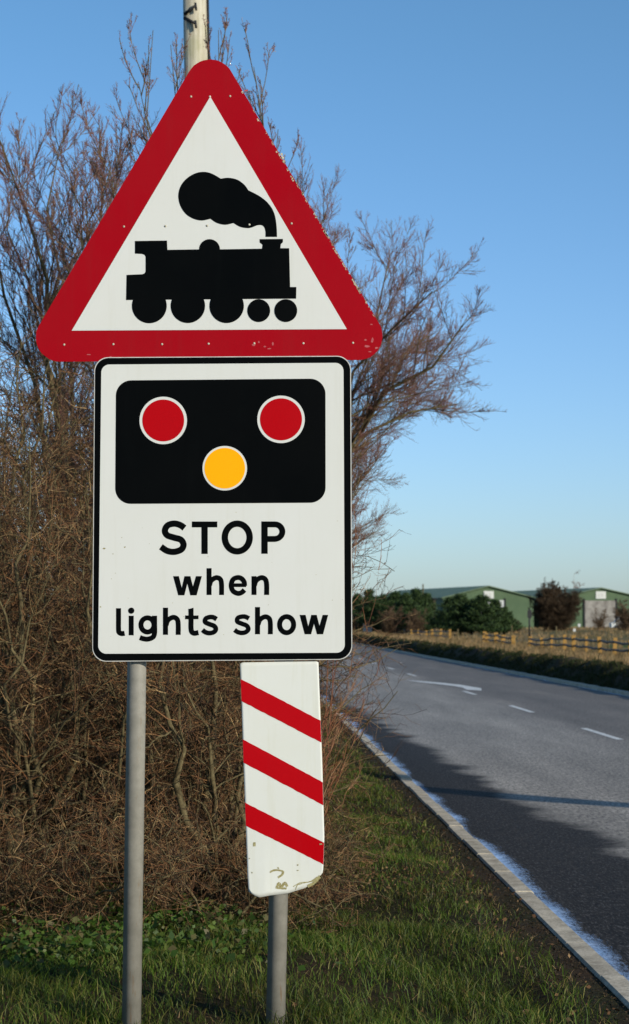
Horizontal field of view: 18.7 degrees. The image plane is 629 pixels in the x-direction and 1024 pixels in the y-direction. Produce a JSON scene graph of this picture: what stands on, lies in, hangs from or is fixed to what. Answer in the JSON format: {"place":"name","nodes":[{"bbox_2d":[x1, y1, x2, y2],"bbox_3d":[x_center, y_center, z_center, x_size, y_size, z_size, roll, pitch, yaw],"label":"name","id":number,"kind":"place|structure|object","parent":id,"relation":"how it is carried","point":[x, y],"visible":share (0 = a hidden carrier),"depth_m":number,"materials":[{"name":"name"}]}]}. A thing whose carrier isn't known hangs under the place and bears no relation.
{"place":"outdoors","nodes":[
{"label":"outdoors","id":0,"kind":"place"},
{"bbox_2d":[0,625,628,1023],"bbox_3d":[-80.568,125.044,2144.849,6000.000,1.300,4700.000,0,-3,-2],"label":"ground","id":1,"kind":"structure","parent":0,"point":[596,989],"depth_m":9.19,"materials":[{"name":"green plant"}]},
{"bbox_2d":[0,430,51,744],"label":"bare shrub","id":2,"kind":"object","parent":1,"relation":"on","point":[2,545],"visible":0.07,"depth_m":13.19,"materials":[{"name":"brown plant"}]},
{"bbox_2d":[0,396,69,613],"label":"bare shrub","id":3,"kind":"object","parent":1,"relation":"on","point":[19,492],"visible":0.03,"depth_m":16.36,"materials":[{"name":"brown plant"}]},
{"bbox_2d":[0,362,93,635],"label":"bare shrub","id":4,"kind":"object","parent":1,"relation":"on","point":[55,455],"visible":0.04,"depth_m":18.86,"materials":[{"name":"brown plant"}]},
{"bbox_2d":[0,319,102,743],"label":"bare shrub","id":5,"kind":"object","parent":1,"relation":"on","point":[1,325],"visible":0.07,"depth_m":14.74,"materials":[{"name":"brown plant"}]},
{"bbox_2d":[0,442,115,907],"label":"bare shrub","id":6,"kind":"object","parent":1,"relation":"on","point":[23,496],"visible":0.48,"depth_m":10.95,"materials":[{"name":"brown plant"}]},
{"bbox_2d":[0,349,116,810],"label":"bare shrub","id":7,"kind":"object","parent":1,"relation":"on","point":[58,495],"visible":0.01,"depth_m":16.27,"materials":[{"name":"brown plant"}]},
{"bbox_2d":[0,83,126,664],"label":"bare tree","id":8,"kind":"object","parent":1,"relation":"on","point":[8,244],"visible":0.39,"depth_m":18.54,"materials":[{"name":"brown plant"}]},
{"bbox_2d":[0,768,176,935],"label":"bramble tangle","id":9,"kind":"object","parent":1,"relation":"on","point":[11,871],"visible":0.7,"depth_m":10.03,"materials":[{"name":"brown plant"}]},
{"bbox_2d":[12,62,187,552],"bbox_3d":[-1.795,-0.738,17.182,2.356,6.562,1.890,-2,-4,27],"label":"bare tree","id":10,"kind":"object","parent":1,"relation":"on","point":[79,229],"visible":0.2,"depth_m":17.17,"materials":[{"name":"brown plant"}]},
{"bbox_2d":[0,787,216,947],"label":"bramble tangle","id":11,"kind":"object","parent":1,"relation":"on","point":[84,903],"visible":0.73,"depth_m":9.80,"materials":[{"name":"brown plant"}]},
{"bbox_2d":[0,270,232,851],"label":"bare shrub","id":12,"kind":"object","parent":1,"relation":"on","point":[22,431],"visible":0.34,"depth_m":12.95,"materials":[{"name":"brown plant"}]},
{"bbox_2d":[0,359,236,835],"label":"bare shrub","id":13,"kind":"object","parent":1,"relation":"on","point":[57,413],"visible":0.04,"depth_m":13.49,"materials":[{"name":"brown plant"}]},
{"bbox_2d":[0,430,241,908],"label":"bare shrub","id":14,"kind":"object","parent":1,"relation":"on","point":[15,726],"visible":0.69,"depth_m":10.77,"materials":[{"name":"brown plant"}]},
{"bbox_2d":[1,766,317,905],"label":"leaf litter","id":15,"kind":"object","parent":1,"relation":"on","point":[205,896],"visible":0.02,"depth_m":11.01,"materials":[{"name":"brown plant"}]},
{"bbox_2d":[0,470,329,863],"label":"withered leaves","id":16,"kind":"object","parent":1,"relation":"on","point":[92,618],"visible":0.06,"depth_m":12.16,"materials":[{"name":"brown plant"}]},
{"bbox_2d":[0,886,351,978],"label":"leafy weeds","id":17,"kind":"object","parent":1,"relation":"on","point":[108,933],"visible":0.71,"depth_m":9.27,"materials":[{"name":"green plant"}]},
{"bbox_2d":[2,391,372,869],"bbox_3d":[-1.119,0.775,12.840,2.461,3.175,2.814,2,-4,-35],"label":"bare shrub","id":18,"kind":"object","parent":1,"relation":"on","point":[166,662],"visible":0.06,"depth_m":12.56,"materials":[{"name":"brown plant"}]},
{"bbox_2d":[17,518,365,909],"bbox_3d":[-0.681,1.057,10.939,1.846,2.381,2.110,-1,-3,15],"label":"bare shrub","id":19,"kind":"object","parent":1,"relation":"on","point":[210,778],"visible":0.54,"depth_m":10.82,"materials":[{"name":"brown plant"}]},
{"bbox_2d":[183,0,209,78],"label":"telegraph pole","id":20,"kind":"object","parent":1,"relation":"on","point":[196,51],"visible":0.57,"depth_m":20.22,"materials":[{"name":"brown wood"}]},
{"bbox_2d":[25,779,373,933],"bbox_3d":[-0.609,1.825,10.173,1.888,0.741,1.326,0,-3,0],"label":"bramble tangle","id":21,"kind":"object","parent":1,"relation":"on","point":[250,899],"visible":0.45,"depth_m":10.05,"materials":[{"name":"brown plant"}]},
{"bbox_2d":[36,59,381,1023],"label":"level crossing sign","id":22,"kind":"object","parent":1,"relation":"on","point":[210,313],"visible":1,"depth_m":7.61,"materials":[{"name":"metal"}]},
{"bbox_2d":[118,7,300,692],"bbox_3d":[-0.850,-0.901,15.664,1.478,6.716,1.302,0,-3,0],"label":"bare tree","id":23,"kind":"object","parent":1,"relation":"on","point":[225,26],"visible":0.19,"depth_m":15.99,"materials":[{"name":"brown plant"}]},
{"bbox_2d":[54,420,379,814],"bbox_3d":[-1.127,0.566,15.968,3.069,3.938,2.592,2,-4,-30],"label":"bare shrub","id":24,"kind":"object","parent":1,"relation":"on","point":[238,674],"depth_m":15.96,"materials":[{"name":"brown plant"}]},
{"bbox_2d":[154,565,408,829],"bbox_3d":[-0.544,0.957,14.360,2.294,2.967,2.510,1,-3,-17],"label":"bare shrub","id":25,"kind":"object","parent":1,"relation":"on","point":[355,675],"depth_m":14.22,"materials":[{"name":"brown plant"}]},
{"bbox_2d":[165,789,402,871],"bbox_3d":[-0.168,2.003,12.255,1.590,0.624,1.116,2,-4,-30],"label":"bramble tangle","id":26,"kind":"object","parent":1,"relation":"on","point":[366,829],"visible":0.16,"depth_m":12.37,"materials":[{"name":"brown plant"}]},
{"bbox_2d":[178,798,393,926],"bbox_3d":[-0.171,1.890,10.632,1.186,0.663,1.690,-1,-3,15],"label":"bramble tangle","id":27,"kind":"object","parent":1,"relation":"on","point":[338,855],"visible":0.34,"depth_m":10.44,"materials":[{"name":"brown plant"}]},
{"bbox_2d":[158,416,426,856],"bbox_3d":[-0.103,0.726,12.830,2.141,3.253,2.536,1,-4,-20],"label":"bare shrub","id":28,"kind":"object","parent":1,"relation":"on","point":[345,726],"visible":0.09,"depth_m":12.94,"materials":[{"name":"brown plant"}]},
{"bbox_2d":[216,531,384,772],"bbox_3d":[-0.829,1.113,18.712,2.672,3.160,2.443,3,-4,-37],"label":"bare shrub","id":29,"kind":"object","parent":1,"relation":"on","point":[347,684],"depth_m":18.60,"materials":[{"name":"brown plant"}]},
{"bbox_2d":[0,774,604,1023],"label":"straw","id":30,"kind":"object","parent":1,"relation":"on","point":[368,934],"visible":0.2,"depth_m":9.09,"materials":[{"name":"beige plant"}]},
{"bbox_2d":[2,729,620,1023],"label":"fallen leaves","id":31,"kind":"object","parent":1,"relation":"on","point":[504,919],"visible":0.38,"depth_m":11.41,"materials":[{"name":"brown plant"}]},
{"bbox_2d":[284,138,388,320],"bbox_3d":[-0.596,-0.641,20.277,2.376,6.737,2.354,-1,-4,24],"label":"bare tree","id":32,"kind":"object","parent":1,"relation":"on","point":[303,191],"visible":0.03,"depth_m":20.45,"materials":[{"name":"brown plant"}]},
{"bbox_2d":[320,473,381,830],"bbox_3d":[0.059,1.042,12.282,0.661,2.498,3.398,0,-3,0],"label":"bramble","id":33,"kind":"object","parent":1,"relation":"on","point":[333,742],"visible":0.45,"depth_m":11.36,"materials":[{"name":"brown plant"}]},
{"bbox_2d":[352,593,365,631],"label":"conifer","id":34,"kind":"object","parent":1,"relation":"on","point":[356,602],"visible":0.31,"depth_m":204.44,"materials":[{"name":"green plant"}]},
{"bbox_2d":[363,623,371,631],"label":"roadside cabinet","id":35,"kind":"object","parent":1,"relation":"on","point":[369,629],"visible":0.39,"depth_m":199.38,"materials":[{"name":"metal"}]},
{"bbox_2d":[352,588,386,631],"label":"conifer","id":36,"kind":"object","parent":1,"relation":"on","point":[368,608],"visible":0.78,"depth_m":199.39,"materials":[{"name":"green plant"}]},
{"bbox_2d":[373,591,388,632],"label":"conifer","id":37,"kind":"object","parent":1,"relation":"on","point":[385,599],"visible":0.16,"depth_m":207.42,"materials":[{"name":"green plant"}]},
{"bbox_2d":[373,590,400,631],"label":"conifer","id":38,"kind":"object","parent":1,"relation":"on","point":[394,596],"visible":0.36,"depth_m":199.49,"materials":[{"name":"green plant"}]},
{"bbox_2d":[373,605,403,633],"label":"scrub bush","id":39,"kind":"object","parent":1,"relation":"on","point":[391,624],"visible":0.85,"depth_m":187.17,"materials":[{"name":"plant"}]},
{"bbox_2d":[379,592,428,632],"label":"conifer","id":40,"kind":"object","parent":1,"relation":"on","point":[406,600],"visible":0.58,"depth_m":195.31,"materials":[{"name":"green plant"}]},
{"bbox_2d":[309,163,507,660],"bbox_3d":[0.111,-0.866,25.962,5.098,7.954,5.744,0,-3,0],"label":"bare tree","id":41,"kind":"object","parent":1,"relation":"on","point":[384,366],"visible":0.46,"depth_m":25.10,"materials":[{"name":"brown plant"}]},
{"bbox_2d":[378,629,450,637],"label":"rail fence","id":42,"kind":"object","parent":1,"relation":"on","point":[426,632],"visible":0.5,"depth_m":160.26,"materials":[{"name":"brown wood"}]},
{"bbox_2d":[404,608,428,633],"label":"scrub bush","id":43,"kind":"object","parent":1,"relation":"on","point":[414,620],"visible":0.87,"depth_m":185.47,"materials":[{"name":"brown plant"}]},
{"bbox_2d":[401,587,440,628],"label":"conifer","id":44,"kind":"object","parent":1,"relation":"on","point":[417,595],"visible":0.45,"depth_m":199.56,"materials":[{"name":"green plant"}]},
{"bbox_2d":[419,592,439,631],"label":"conifer","id":45,"kind":"object","parent":1,"relation":"on","point":[428,597],"visible":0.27,"depth_m":203.46,"materials":[{"name":"green plant"}]},
{"bbox_2d":[425,596,463,632],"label":"conifer","id":46,"kind":"object","parent":1,"relation":"on","point":[446,603],"visible":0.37,"depth_m":189.40,"materials":[{"name":"green plant"}]},
{"bbox_2d":[363,586,535,627],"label":"barn","id":47,"kind":"structure","parent":1,"relation":"on","point":[517,604],"depth_m":299.73,"materials":[{"name":"green metal"}]},
{"bbox_2d":[472,598,505,606],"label":"door","id":48,"kind":"structure","parent":47,"relation":"in","point":[503,602],"depth_m":299.57,"materials":[{"name":"white metal"}]},
{"bbox_2d":[435,592,475,634],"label":"conifer","id":49,"kind":"object","parent":1,"relation":"on","point":[460,601],"visible":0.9,"depth_m":185.34,"materials":[{"name":"green plant"}]},
{"bbox_2d":[462,598,479,634],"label":"conifer","id":50,"kind":"object","parent":1,"relation":"on","point":[471,631],"visible":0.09,"depth_m":189.40,"materials":[{"name":"green plant"}]},
{"bbox_2d":[321,697,628,1008],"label":"kerb","id":51,"kind":"structure","parent":1,"relation":"on","point":[608,975],"depth_m":11.24,"materials":[{"name":"concrete"}]},
{"bbox_2d":[327,725,628,1023],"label":"grit","id":52,"kind":"object","parent":1,"relation":"on","point":[488,874],"visible":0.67,"depth_m":11.23,"materials":[{"name":"gravel"}]},
{"bbox_2d":[456,593,509,634],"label":"conifer","id":53,"kind":"object","parent":1,"relation":"on","point":[483,617],"visible":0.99,"depth_m":183.18,"materials":[{"name":"green plant"}]},
{"bbox_2d":[352,634,628,690],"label":"bank grass","id":54,"kind":"structure","parent":1,"relation":"on","point":[541,659],"depth_m":63.88,"materials":[{"name":"plant"}]},
{"bbox_2d":[352,629,628,668],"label":"dry grass","id":55,"kind":"structure","parent":1,"relation":"on","point":[559,650],"depth_m":89.20,"materials":[{"name":"brown plant"}]},
{"bbox_2d":[353,642,628,695],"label":"kerb","id":56,"kind":"structure","parent":1,"relation":"on","point":[599,688],"depth_m":58.82,"materials":[{"name":"concrete"}]},
{"bbox_2d":[471,599,525,633],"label":"conifer","id":57,"kind":"object","parent":1,"relation":"on","point":[495,602],"visible":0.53,"depth_m":185.28,"materials":[{"name":"green plant"}]},
{"bbox_2d":[482,631,514,644],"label":"rail fence","id":58,"kind":"object","parent":1,"relation":"on","point":[495,635],"visible":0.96,"depth_m":119.72,"materials":[{"name":"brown wood"}]},
{"bbox_2d":[380,626,628,652],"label":"meadow grass","id":59,"kind":"structure","parent":1,"relation":"on","point":[583,635],"depth_m":166.28,"materials":[{"name":"brown plant"}]},
{"bbox_2d":[501,606,521,633],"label":"conifer","id":60,"kind":"object","parent":1,"relation":"on","point":[515,621],"visible":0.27,"depth_m":187.42,"materials":[{"name":"green plant"}]},
{"bbox_2d":[527,608,531,635],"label":"road sign","id":61,"kind":"object","parent":1,"relation":"on","point":[529,613],"visible":0.76,"depth_m":149.66,"materials":[{"name":"black metal"}]},
{"bbox_2d":[526,577,585,630],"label":"bare tree","id":62,"kind":"object","parent":1,"relation":"on","point":[554,607],"visible":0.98,"depth_m":218.66,"materials":[{"name":"brown plant"}]},
{"bbox_2d":[555,626,556,648],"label":"stake","id":63,"kind":"object","parent":1,"relation":"on","point":[556,636],"visible":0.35,"depth_m":102.40,"materials":[{"name":"brown wood"}]},
{"bbox_2d":[513,587,628,627],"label":"barn","id":64,"kind":"structure","parent":1,"relation":"on","point":[601,599],"depth_m":299.59,"materials":[{"name":"green metal"}]},
{"bbox_2d":[583,599,616,627],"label":"door","id":65,"kind":"structure","parent":64,"relation":"in","point":[588,607],"depth_m":299.50,"materials":[{"name":"white metal"}]},
{"bbox_2d":[528,635,628,655],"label":"rail fence","id":66,"kind":"object","parent":1,"relation":"on","point":[573,638],"visible":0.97,"depth_m":90.38,"materials":[{"name":"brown wood"}]},
{"bbox_2d":[591,607,610,630],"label":"scrub bush","id":67,"kind":"object","parent":1,"relation":"on","point":[600,622],"visible":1,"depth_m":209.41,"materials":[{"name":"brown plant"}]},
{"bbox_2d":[607,628,608,652],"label":"stake","id":68,"kind":"object","parent":1,"relation":"on","point":[608,640],"visible":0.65,"depth_m":87.81,"materials":[{"name":"brown wood"}]},
{"bbox_2d":[609,616,618,628],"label":"parked van","id":69,"kind":"object","parent":1,"relation":"on","point":[612,624],"visible":0.37,"depth_m":258.66,"materials":[{"name":"white metal"}]},
{"bbox_2d":[613,599,628,630],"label":"scrub bush","id":70,"kind":"object","parent":1,"relation":"on","point":[622,620],"visible":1,"depth_m":199.52,"materials":[{"name":"brown plant"}]},
{"bbox_2d":[0,0,628,615],"label":"sky","id":71,"kind":"structure","parent":0,"point":[505,123],"materials":[{"name":"blue"}]},
{"bbox_2d":[318,644,628,979],"bbox_3d":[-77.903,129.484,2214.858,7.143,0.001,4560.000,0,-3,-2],"label":"road","id":72,"kind":"structure","parent":0,"point":[538,796],"depth_m":22.75,"materials":[{"name":"grey asphalt"}]},
{"bbox_2d":[409,680,480,689],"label":"road arrow","id":73,"kind":"object","parent":72,"relation":"on","point":[469,687],"visible":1,"depth_m":51.46,"materials":[{"name":"paint"}]},
{"bbox_2d":[324,696,628,980],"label":"gutter frost","id":74,"kind":"object","parent":72,"relation":"on","point":[500,858],"visible":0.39,"depth_m":12.73},
{"bbox_2d":[348,655,620,738],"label":"line","id":75,"kind":"object","parent":72,"relation":"on","point":[600,733],"visible":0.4,"depth_m":36.45,"materials":[{"name":"paint"}]},
{"bbox_2d":[378,648,628,696],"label":"gutter frost","id":76,"kind":"object","parent":72,"relation":"on","point":[524,676],"visible":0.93,"depth_m":60.01}
]}

